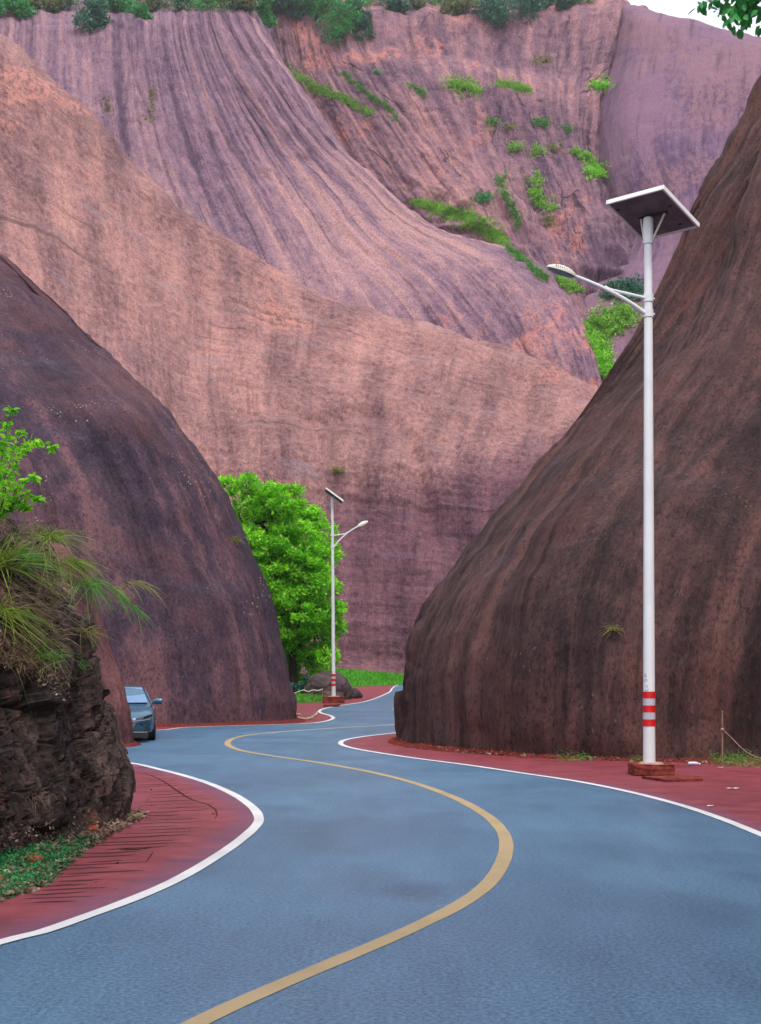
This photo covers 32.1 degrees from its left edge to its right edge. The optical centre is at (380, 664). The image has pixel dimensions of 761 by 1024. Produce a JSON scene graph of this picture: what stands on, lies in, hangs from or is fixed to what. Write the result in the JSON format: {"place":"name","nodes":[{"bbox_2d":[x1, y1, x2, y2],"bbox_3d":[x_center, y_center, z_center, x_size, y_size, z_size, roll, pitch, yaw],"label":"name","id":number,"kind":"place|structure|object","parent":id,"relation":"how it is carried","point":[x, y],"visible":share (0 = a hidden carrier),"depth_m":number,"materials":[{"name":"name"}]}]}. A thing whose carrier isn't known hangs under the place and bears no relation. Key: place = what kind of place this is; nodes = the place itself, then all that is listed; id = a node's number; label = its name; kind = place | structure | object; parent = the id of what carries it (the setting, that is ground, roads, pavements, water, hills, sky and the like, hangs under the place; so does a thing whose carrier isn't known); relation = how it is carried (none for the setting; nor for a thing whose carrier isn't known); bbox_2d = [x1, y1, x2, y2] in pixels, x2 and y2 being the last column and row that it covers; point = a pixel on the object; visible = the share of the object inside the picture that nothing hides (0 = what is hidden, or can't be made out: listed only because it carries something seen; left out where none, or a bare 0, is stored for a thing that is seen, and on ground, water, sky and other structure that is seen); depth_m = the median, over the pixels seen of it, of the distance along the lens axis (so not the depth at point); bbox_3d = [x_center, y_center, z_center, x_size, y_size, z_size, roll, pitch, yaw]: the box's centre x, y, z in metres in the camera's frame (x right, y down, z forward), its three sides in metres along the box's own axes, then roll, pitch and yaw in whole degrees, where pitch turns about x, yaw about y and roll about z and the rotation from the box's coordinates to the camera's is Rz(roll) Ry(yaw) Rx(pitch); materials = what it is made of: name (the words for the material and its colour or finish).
{"place":"outdoors","nodes":[
{"label":"outdoors","id":0,"kind":"place"},
{"bbox_2d":[0,517,135,854],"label":"rock outcrop","id":1,"kind":"object","parent":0,"point":[70,754],"visible":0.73,"depth_m":15.64,"materials":[{"name":"stone"}]},
{"bbox_2d":[4,649,51,674],"bbox_3d":[-4.040,-0.052,15.312,0.573,0.379,0.689,0,0,0],"label":"grass tuft","id":2,"kind":"object","parent":1,"relation":"on","point":[34,658],"visible":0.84,"depth_m":15.32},
{"bbox_2d":[0,405,58,520],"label":"sapling","id":3,"kind":"object","parent":1,"relation":"on","point":[10,504],"visible":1,"depth_m":15.41,"materials":[{"name":"green plant"}]},
{"bbox_2d":[0,595,79,713],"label":"grass tuft","id":4,"kind":"object","parent":1,"relation":"on","point":[15,612],"visible":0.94,"depth_m":15.26,"materials":[{"name":"plant"}]},
{"bbox_2d":[23,789,56,816],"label":"grass tuft","id":5,"kind":"object","parent":1,"relation":"on","point":[38,799],"visible":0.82,"depth_m":14.35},
{"bbox_2d":[0,514,80,629],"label":"grass tuft","id":6,"kind":"object","parent":1,"relation":"on","point":[3,559],"visible":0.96,"depth_m":15.85,"materials":[{"name":"plant"}]},
{"bbox_2d":[5,541,77,596],"bbox_3d":[-4.360,-1.106,16.472,1.475,0.920,1.498,0,0,0],"label":"grass tuft","id":7,"kind":"object","parent":1,"relation":"on","point":[34,558],"visible":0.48,"depth_m":16.39,"materials":[{"name":"plant"}]},
{"bbox_2d":[0,519,91,693],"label":"dead grass","id":8,"kind":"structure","parent":1,"relation":"on","point":[41,610],"depth_m":15.79,"materials":[{"name":"plant"}]},
{"bbox_2d":[20,640,78,683],"bbox_3d":[-3.971,-0.045,15.480,0.856,0.574,0.870,0,0,12],"label":"grass tuft","id":9,"kind":"object","parent":1,"relation":"on","point":[41,653],"visible":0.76,"depth_m":15.52,"materials":[{"name":"plant"}]},
{"bbox_2d":[2,516,111,605],"bbox_3d":[-3.829,-1.171,15.939,1.551,1.297,1.544,0,0,-41],"label":"grass tuft","id":10,"kind":"object","parent":1,"relation":"on","point":[47,537],"visible":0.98,"depth_m":15.91,"materials":[{"name":"plant"}]},
{"bbox_2d":[0,628,119,855],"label":"dead leaves","id":11,"kind":"object","parent":1,"relation":"on","point":[44,678],"visible":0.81,"depth_m":15.29,"materials":[{"name":"plant"}]},
{"bbox_2d":[39,550,115,604],"bbox_3d":[-3.640,-1.038,16.066,1.009,0.732,1.127,0,0,18],"label":"grass tuft","id":12,"kind":"object","parent":1,"relation":"on","point":[81,563],"visible":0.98,"depth_m":15.97,"materials":[{"name":"plant"}]},
{"bbox_2d":[44,576,128,629],"bbox_3d":[-3.400,-0.727,16.045,0.977,0.708,1.256,0,0,42],"label":"grass tuft","id":13,"kind":"object","parent":1,"relation":"on","point":[91,588],"visible":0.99,"depth_m":15.97,"materials":[{"name":"plant"}]},
{"bbox_2d":[77,625,112,658],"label":"grass tuft","id":14,"kind":"object","parent":1,"relation":"on","point":[85,631],"visible":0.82,"depth_m":16.80,"materials":[{"name":"plant"}]},
{"bbox_2d":[79,580,167,607],"bbox_3d":[-3.280,-0.902,16.993,1.192,0.392,0.436,0,0,0],"label":"leaning sprig","id":15,"kind":"object","parent":1,"relation":"on","point":[142,584],"visible":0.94,"depth_m":16.99,"materials":[{"name":"green plant"}]},
{"bbox_2d":[104,582,157,632],"bbox_3d":[-3.308,-0.697,16.986,0.887,0.764,0.443,0,0,20],"label":"leaning sprig","id":16,"kind":"object","parent":1,"relation":"on","point":[125,599],"visible":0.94,"depth_m":16.99,"materials":[{"name":"green plant"}]},
{"bbox_2d":[0,775,200,911],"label":"pavement","id":17,"kind":"structure","parent":0,"point":[142,793],"depth_m":15.26,"materials":[{"name":"asphalt"}]},
{"bbox_2d":[3,809,140,896],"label":"verge","id":18,"kind":"structure","parent":17,"relation":"on","point":[88,846],"depth_m":15.23,"materials":[{"name":"soil"}]},
{"bbox_2d":[19,855,44,861],"bbox_3d":[-3.474,1.935,13.194,0.270,0.069,0.139,0,0,0],"label":"red stone","id":19,"kind":"object","parent":18,"relation":"on","point":[32,858],"visible":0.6,"depth_m":13.15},
{"bbox_2d":[0,831,104,901],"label":"ground cover","id":20,"kind":"object","parent":18,"relation":"on","point":[4,862],"visible":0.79,"depth_m":12.97,"materials":[{"name":"plant"}]},
{"bbox_2d":[0,764,253,938],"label":"pavement","id":21,"kind":"structure","parent":0,"point":[230,823],"depth_m":13.26,"materials":[{"name":"asphalt"}]},
{"bbox_2d":[25,767,217,902],"bbox_3d":[-3.111,1.994,18.463,1.662,0.001,14.745,0,0,-7],"label":"pavement groove","id":22,"kind":"object","parent":21,"relation":"on","point":[172,787],"visible":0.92,"depth_m":14.33},
{"bbox_2d":[0,254,296,723],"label":"cliff","id":23,"kind":"structure","parent":0,"point":[126,472],"depth_m":45.78,"materials":[{"name":"stone"}]},
{"bbox_2d":[156,685,395,729],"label":"pavement","id":24,"kind":"structure","parent":0,"point":[305,710],"depth_m":66.31,"materials":[{"name":"concrete"}]},
{"bbox_2d":[156,718,306,726],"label":"earth bank","id":25,"kind":"structure","parent":24,"relation":"on","point":[296,720],"depth_m":43.54,"materials":[{"name":"soil"}]},
{"bbox_2d":[305,670,352,699],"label":"boulder","id":26,"kind":"object","parent":24,"relation":"on","point":[323,681],"visible":0.57,"depth_m":75.42,"materials":[{"name":"stone"}]},
{"bbox_2d":[323,696,344,702],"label":"lamp plinth","id":27,"kind":"structure","parent":24,"relation":"on","point":[333,699],"depth_m":68.50,"materials":[{"name":"brick"}]},
{"bbox_2d":[324,487,367,695],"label":"street lamp","id":28,"kind":"object","parent":27,"relation":"on","point":[332,535],"visible":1,"depth_m":68.93,"materials":[{"name":"silver metal"}]},
{"bbox_2d":[352,688,362,697],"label":"boulder","id":29,"kind":"object","parent":24,"relation":"on","point":[357,693],"visible":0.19,"depth_m":78.44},
{"bbox_2d":[0,34,597,674],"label":"cliff","id":30,"kind":"structure","parent":0,"point":[236,360],"depth_m":168.44,"materials":[{"name":"stone"}]},
{"bbox_2d":[327,463,350,473],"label":"grass tuft","id":31,"kind":"object","parent":30,"relation":"on","point":[335,470],"visible":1,"depth_m":155.99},
{"bbox_2d":[0,0,601,388],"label":"cliff back","id":32,"kind":"structure","parent":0,"point":[236,140],"depth_m":242.31,"materials":[{"name":"stone"}]},
{"bbox_2d":[0,0,39,19],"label":"rim bush","id":33,"kind":"object","parent":32,"relation":"on","point":[26,10],"visible":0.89,"depth_m":261.25,"materials":[{"name":"green plant"}]},
{"bbox_2d":[35,0,74,12],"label":"rim bush","id":34,"kind":"object","parent":32,"relation":"on","point":[51,6],"visible":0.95,"depth_m":269.10,"materials":[{"name":"green plant"}]},
{"bbox_2d":[71,0,114,33],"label":"rim bush","id":35,"kind":"object","parent":32,"relation":"on","point":[96,17],"visible":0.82,"depth_m":259.63,"materials":[{"name":"green plant"}]},
{"bbox_2d":[104,0,136,13],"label":"rim bush","id":36,"kind":"object","parent":32,"relation":"on","point":[122,6],"visible":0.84,"depth_m":273.41,"materials":[{"name":"green plant"}]},
{"bbox_2d":[133,4,152,19],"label":"rim bush","id":37,"kind":"object","parent":32,"relation":"on","point":[141,11],"visible":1,"depth_m":264.85,"materials":[{"name":"green plant"}]},
{"bbox_2d":[135,88,156,125],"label":"grass patch","id":38,"kind":"object","parent":32,"relation":"on","point":[151,99],"visible":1,"depth_m":248.94,"materials":[{"name":"plant"}]},
{"bbox_2d":[142,0,170,11],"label":"rim bush","id":39,"kind":"object","parent":32,"relation":"on","point":[151,4],"visible":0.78,"depth_m":276.14,"materials":[{"name":"green plant"}]},
{"bbox_2d":[174,0,193,9],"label":"rim bush","id":40,"kind":"object","parent":32,"relation":"on","point":[178,2],"visible":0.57,"depth_m":272.19,"materials":[{"name":"green plant"}]},
{"bbox_2d":[193,0,223,9],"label":"rim bush","id":41,"kind":"object","parent":32,"relation":"on","point":[206,3],"visible":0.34,"depth_m":268.69,"materials":[{"name":"green plant"}]},
{"bbox_2d":[218,0,261,12],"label":"rim bush","id":42,"kind":"object","parent":32,"relation":"on","point":[250,5],"visible":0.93,"depth_m":265.97,"materials":[{"name":"green plant"}]},
{"bbox_2d":[256,0,277,29],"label":"rim bush","id":43,"kind":"object","parent":32,"relation":"on","point":[266,17],"visible":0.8,"depth_m":280.88,"materials":[{"name":"green plant"}]},
{"bbox_2d":[0,0,594,13],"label":"undergrowth","id":44,"kind":"object","parent":32,"relation":"on","point":[188,4],"visible":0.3,"depth_m":270.88,"materials":[{"name":"green plant"}]},
{"bbox_2d":[503,243,550,282],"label":"grass patch","id":45,"kind":"object","parent":32,"relation":"on","point":[519,256],"visible":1,"depth_m":225.39,"materials":[{"name":"plant"}]},
{"bbox_2d":[295,692,326,702],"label":"lawn","id":46,"kind":"structure","parent":0,"point":[306,701],"depth_m":70.37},
{"bbox_2d":[218,471,348,683],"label":"broadleaf tree","id":47,"kind":"object","parent":46,"relation":"on","point":[304,618],"visible":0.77,"depth_m":77.89,"materials":[{"name":"green plant"}]},
{"bbox_2d":[290,674,310,693],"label":"dark shrub","id":48,"kind":"object","parent":46,"relation":"on","point":[299,686],"visible":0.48,"depth_m":76.86,"materials":[{"name":"green plant"}]},
{"bbox_2d":[321,667,403,686],"bbox_3d":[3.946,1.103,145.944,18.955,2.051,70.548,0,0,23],"label":"lawn grass","id":49,"kind":"structure","parent":0,"point":[353,677],"depth_m":132.62,"materials":[{"name":"plant"}]},
{"bbox_2d":[0,685,760,1023],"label":"road","id":50,"kind":"structure","parent":0,"point":[598,905],"depth_m":10.71,"materials":[{"name":"asphalt"}]},
{"bbox_2d":[124,685,162,739],"bbox_3d":[-7.136,1.288,36.210,2.286,1.419,4.962,0,0,-11],"label":"parked car","id":51,"kind":"object","parent":50,"relation":"on","point":[143,717],"visible":0.36,"depth_m":34.84,"materials":[{"name":"paint"}]},
{"bbox_2d":[180,707,513,1023],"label":"yellow line","id":52,"kind":"object","parent":50,"relation":"on","point":[491,879],"visible":0.89,"depth_m":10.11,"materials":[{"name":"paint"}]},
{"bbox_2d":[0,685,760,944],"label":"white line","id":53,"kind":"object","parent":50,"relation":"on","point":[257,823],"visible":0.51,"depth_m":15.32,"materials":[{"name":"paint"}]},
{"bbox_2d":[269,0,647,317],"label":"cliff gully","id":54,"kind":"object","parent":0,"point":[438,143],"visible":0.27,"depth_m":285.62,"materials":[{"name":"stone"}]},
{"bbox_2d":[264,0,307,18],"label":"rim bush","id":55,"kind":"object","parent":54,"relation":"on","point":[286,5],"visible":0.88,"depth_m":298.16,"materials":[{"name":"green plant"}]},
{"bbox_2d":[295,0,322,16],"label":"rim bush","id":56,"kind":"object","parent":54,"relation":"on","point":[301,9],"visible":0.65,"depth_m":299.12,"materials":[{"name":"green plant"}]},
{"bbox_2d":[286,62,374,118],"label":"grass patch","id":57,"kind":"object","parent":54,"relation":"on","point":[352,103],"visible":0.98,"depth_m":289.59,"materials":[{"name":"plant"}]},
{"bbox_2d":[298,0,370,46],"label":"rim bush","id":58,"kind":"object","parent":54,"relation":"on","point":[340,26],"visible":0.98,"depth_m":296.09,"materials":[{"name":"green plant"}]},
{"bbox_2d":[343,0,375,41],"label":"rim bush","id":59,"kind":"object","parent":54,"relation":"on","point":[365,21],"visible":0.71,"depth_m":298.79,"materials":[{"name":"green plant"}]},
{"bbox_2d":[338,70,401,120],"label":"grass patch","id":60,"kind":"object","parent":54,"relation":"on","point":[379,101],"visible":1,"depth_m":287.82,"materials":[{"name":"plant"}]},
{"bbox_2d":[384,0,411,14],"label":"rim bush","id":61,"kind":"object","parent":54,"relation":"on","point":[397,5],"visible":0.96,"depth_m":305.45,"materials":[{"name":"green plant"}]},
{"bbox_2d":[402,79,428,97],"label":"cliff shrub","id":62,"kind":"object","parent":54,"relation":"on","point":[418,88],"visible":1,"depth_m":286.15,"materials":[{"name":"green plant"}]},
{"bbox_2d":[409,0,427,9],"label":"rim bush","id":63,"kind":"object","parent":54,"relation":"on","point":[418,4],"visible":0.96,"depth_m":311.37,"materials":[{"name":"green plant"}]},
{"bbox_2d":[438,0,479,15],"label":"rim bush","id":64,"kind":"object","parent":54,"relation":"on","point":[456,7],"visible":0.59,"depth_m":305.24,"materials":[{"name":"green plant"}]},
{"bbox_2d":[409,197,510,245],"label":"grass patch","id":65,"kind":"object","parent":54,"relation":"on","point":[497,236],"visible":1,"depth_m":262.46,"materials":[{"name":"plant"}]},
{"bbox_2d":[439,73,491,98],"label":"cliff shrub","id":66,"kind":"object","parent":54,"relation":"on","point":[466,85],"visible":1,"depth_m":284.61,"materials":[{"name":"green plant"}]},
{"bbox_2d":[470,189,497,204],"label":"cliff shrub","id":67,"kind":"object","parent":54,"relation":"on","point":[485,197],"visible":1,"depth_m":262.42,"materials":[{"name":"green plant"}]},
{"bbox_2d":[482,116,506,131],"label":"cliff shrub","id":68,"kind":"object","parent":54,"relation":"on","point":[493,121],"visible":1,"depth_m":281.99,"materials":[{"name":"green plant"}]},
{"bbox_2d":[472,0,544,28],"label":"rim bush","id":69,"kind":"object","parent":54,"relation":"on","point":[497,11],"visible":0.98,"depth_m":302.41,"materials":[{"name":"green plant"}]},
{"bbox_2d":[493,170,524,230],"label":"cliff shrub","id":70,"kind":"object","parent":54,"relation":"on","point":[500,179],"visible":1,"depth_m":260.42,"materials":[{"name":"green plant"}]},
{"bbox_2d":[493,76,532,93],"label":"grass patch","id":71,"kind":"object","parent":54,"relation":"on","point":[516,86],"visible":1,"depth_m":288.69,"materials":[{"name":"plant"}]},
{"bbox_2d":[506,140,528,155],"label":"cliff shrub","id":72,"kind":"object","parent":54,"relation":"on","point":[517,147],"visible":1,"depth_m":278.98,"materials":[{"name":"green plant"}]},
{"bbox_2d":[515,0,554,11],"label":"rim bush","id":73,"kind":"object","parent":54,"relation":"on","point":[543,4],"visible":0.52,"depth_m":307.04,"materials":[{"name":"green plant"}]},
{"bbox_2d":[530,140,547,159],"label":"cliff shrub","id":74,"kind":"object","parent":54,"relation":"on","point":[537,149],"visible":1,"depth_m":277.49,"materials":[{"name":"green plant"}]},
{"bbox_2d":[529,51,552,65],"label":"cliff shrub","id":75,"kind":"object","parent":54,"relation":"on","point":[540,58],"visible":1,"depth_m":298.83,"materials":[{"name":"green plant"}]},
{"bbox_2d":[523,168,559,217],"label":"cliff shrub","id":76,"kind":"object","parent":54,"relation":"on","point":[539,200],"visible":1,"depth_m":266.33,"materials":[{"name":"green plant"}]},
{"bbox_2d":[530,115,553,128],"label":"cliff shrub","id":77,"kind":"object","parent":54,"relation":"on","point":[543,121],"visible":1,"depth_m":283.85,"materials":[{"name":"green plant"}]},
{"bbox_2d":[539,212,559,228],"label":"cliff shrub","id":78,"kind":"object","parent":54,"relation":"on","point":[549,219],"visible":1,"depth_m":261.96,"materials":[{"name":"green plant"}]},
{"bbox_2d":[540,137,563,158],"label":"cliff shrub","id":79,"kind":"object","parent":54,"relation":"on","point":[553,147],"visible":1,"depth_m":278.78,"materials":[{"name":"green plant"}]},
{"bbox_2d":[554,0,571,8],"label":"rim bush","id":80,"kind":"object","parent":54,"relation":"on","point":[562,4],"visible":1,"depth_m":304.85,"materials":[{"name":"green plant"}]},
{"bbox_2d":[554,275,586,292],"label":"cliff shrub","id":81,"kind":"object","parent":54,"relation":"on","point":[568,284],"visible":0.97,"depth_m":242.06,"materials":[{"name":"green plant"}]},
{"bbox_2d":[566,146,598,166],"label":"cliff shrub","id":82,"kind":"object","parent":54,"relation":"on","point":[577,151],"visible":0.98,"depth_m":277.04,"materials":[{"name":"green plant"}]},
{"bbox_2d":[581,157,609,183],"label":"cliff shrub","id":83,"kind":"object","parent":54,"relation":"on","point":[597,171],"visible":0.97,"depth_m":273.19,"materials":[{"name":"green plant"}]},
{"bbox_2d":[585,73,614,92],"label":"cliff shrub","id":84,"kind":"object","parent":54,"relation":"on","point":[598,86],"visible":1,"depth_m":292.20,"materials":[{"name":"green plant"}]},
{"bbox_2d":[343,733,760,831],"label":"white line","id":85,"kind":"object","parent":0,"point":[751,820],"depth_m":21.64,"materials":[{"name":"paint"}]},
{"bbox_2d":[364,735,760,815],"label":"pavement","id":86,"kind":"structure","parent":0,"point":[717,784],"depth_m":24.24,"materials":[{"name":"concrete"}]},
{"bbox_2d":[0,741,760,900],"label":"plants","id":87,"kind":"object","parent":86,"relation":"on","point":[108,828],"visible":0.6,"depth_m":14.50,"materials":[{"name":"plant"}]},
{"bbox_2d":[387,740,760,762],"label":"earth bank","id":88,"kind":"structure","parent":86,"relation":"on","point":[423,747],"depth_m":28.25,"materials":[{"name":"soil"}]},
{"bbox_2d":[388,736,523,754],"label":"red dry grass","id":89,"kind":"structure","parent":88,"relation":"on","point":[393,739],"depth_m":30.87,"materials":[{"name":"plant"}]},
{"bbox_2d":[690,745,760,764],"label":"grass tuft","id":90,"kind":"object","parent":88,"relation":"on","point":[738,757],"visible":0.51,"depth_m":26.71,"materials":[{"name":"plant"}]},
{"bbox_2d":[547,749,601,761],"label":"grass tuft","id":91,"kind":"object","parent":86,"relation":"on","point":[582,757],"visible":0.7,"depth_m":27.43,"materials":[{"name":"plant"}]},
{"bbox_2d":[628,762,674,775],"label":"lamp plinth","id":92,"kind":"structure","parent":86,"relation":"on","point":[649,769],"depth_m":23.70,"materials":[{"name":"brick"}]},
{"bbox_2d":[547,185,699,762],"bbox_3d":[4.447,-3.302,23.636,2.821,10.204,1.436,0,0,-36],"label":"street lamp","id":93,"kind":"object","parent":92,"relation":"on","point":[647,216],"visible":1,"depth_m":23.92,"materials":[{"name":"silver metal"}]},
{"bbox_2d":[642,775,702,781],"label":"paving slab","id":94,"kind":"structure","parent":86,"relation":"on","point":[673,778],"depth_m":22.77,"materials":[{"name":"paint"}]},
{"bbox_2d":[700,752,760,768],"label":"grass tuft","id":95,"kind":"object","parent":86,"relation":"on","point":[735,760],"visible":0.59,"depth_m":26.06,"materials":[{"name":"plant"}]},
{"bbox_2d":[394,75,760,758],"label":"cliff","id":96,"kind":"structure","parent":0,"point":[510,645],"depth_m":30.16,"materials":[{"name":"stone"}]},
{"bbox_2d":[597,622,627,638],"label":"grass tuft","id":97,"kind":"object","parent":96,"relation":"on","point":[611,629],"visible":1,"depth_m":27.89,"materials":[{"name":"plant"}]},
{"bbox_2d":[582,3,760,381],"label":"cliff dome","id":98,"kind":"structure","parent":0,"point":[673,103],"depth_m":274.94,"materials":[{"name":"stone"}]},
{"bbox_2d":[583,326,618,378],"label":"cliff shrub","id":99,"kind":"object","parent":98,"relation":"on","point":[604,362],"visible":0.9,"depth_m":224.65,"materials":[{"name":"green plant"}]},
{"bbox_2d":[582,297,643,347],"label":"cliff shrub","id":100,"kind":"object","parent":98,"relation":"on","point":[616,316],"visible":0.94,"depth_m":231.36,"materials":[{"name":"green plant"}]},
{"bbox_2d":[594,272,652,304],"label":"cliff shrub","id":101,"kind":"object","parent":98,"relation":"on","point":[631,285],"visible":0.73,"depth_m":239.04,"materials":[{"name":"green plant"}]},
{"bbox_2d":[628,0,760,36],"label":"sky","id":102,"kind":"structure","parent":0,"point":[676,8],"materials":[{"name":"white"}]},
{"bbox_2d":[688,0,760,39],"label":"overhanging tree","id":103,"kind":"object","parent":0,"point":[744,12],"visible":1,"depth_m":13.98,"materials":[{"name":"green plant"}]},
{"label":"ground","id":104,"kind":"structure","parent":0,"visible":0},
{"bbox_2d":[50,542,133,743],"bbox_3d":[-14.914,-0.452,32.872,17.762,6.105,3.799,0,0,0],"label":"rock fin","id":105,"kind":"object","parent":104,"relation":"on","point":[116,698],"visible":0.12,"depth_m":32.45,"materials":[{"name":"stone"}]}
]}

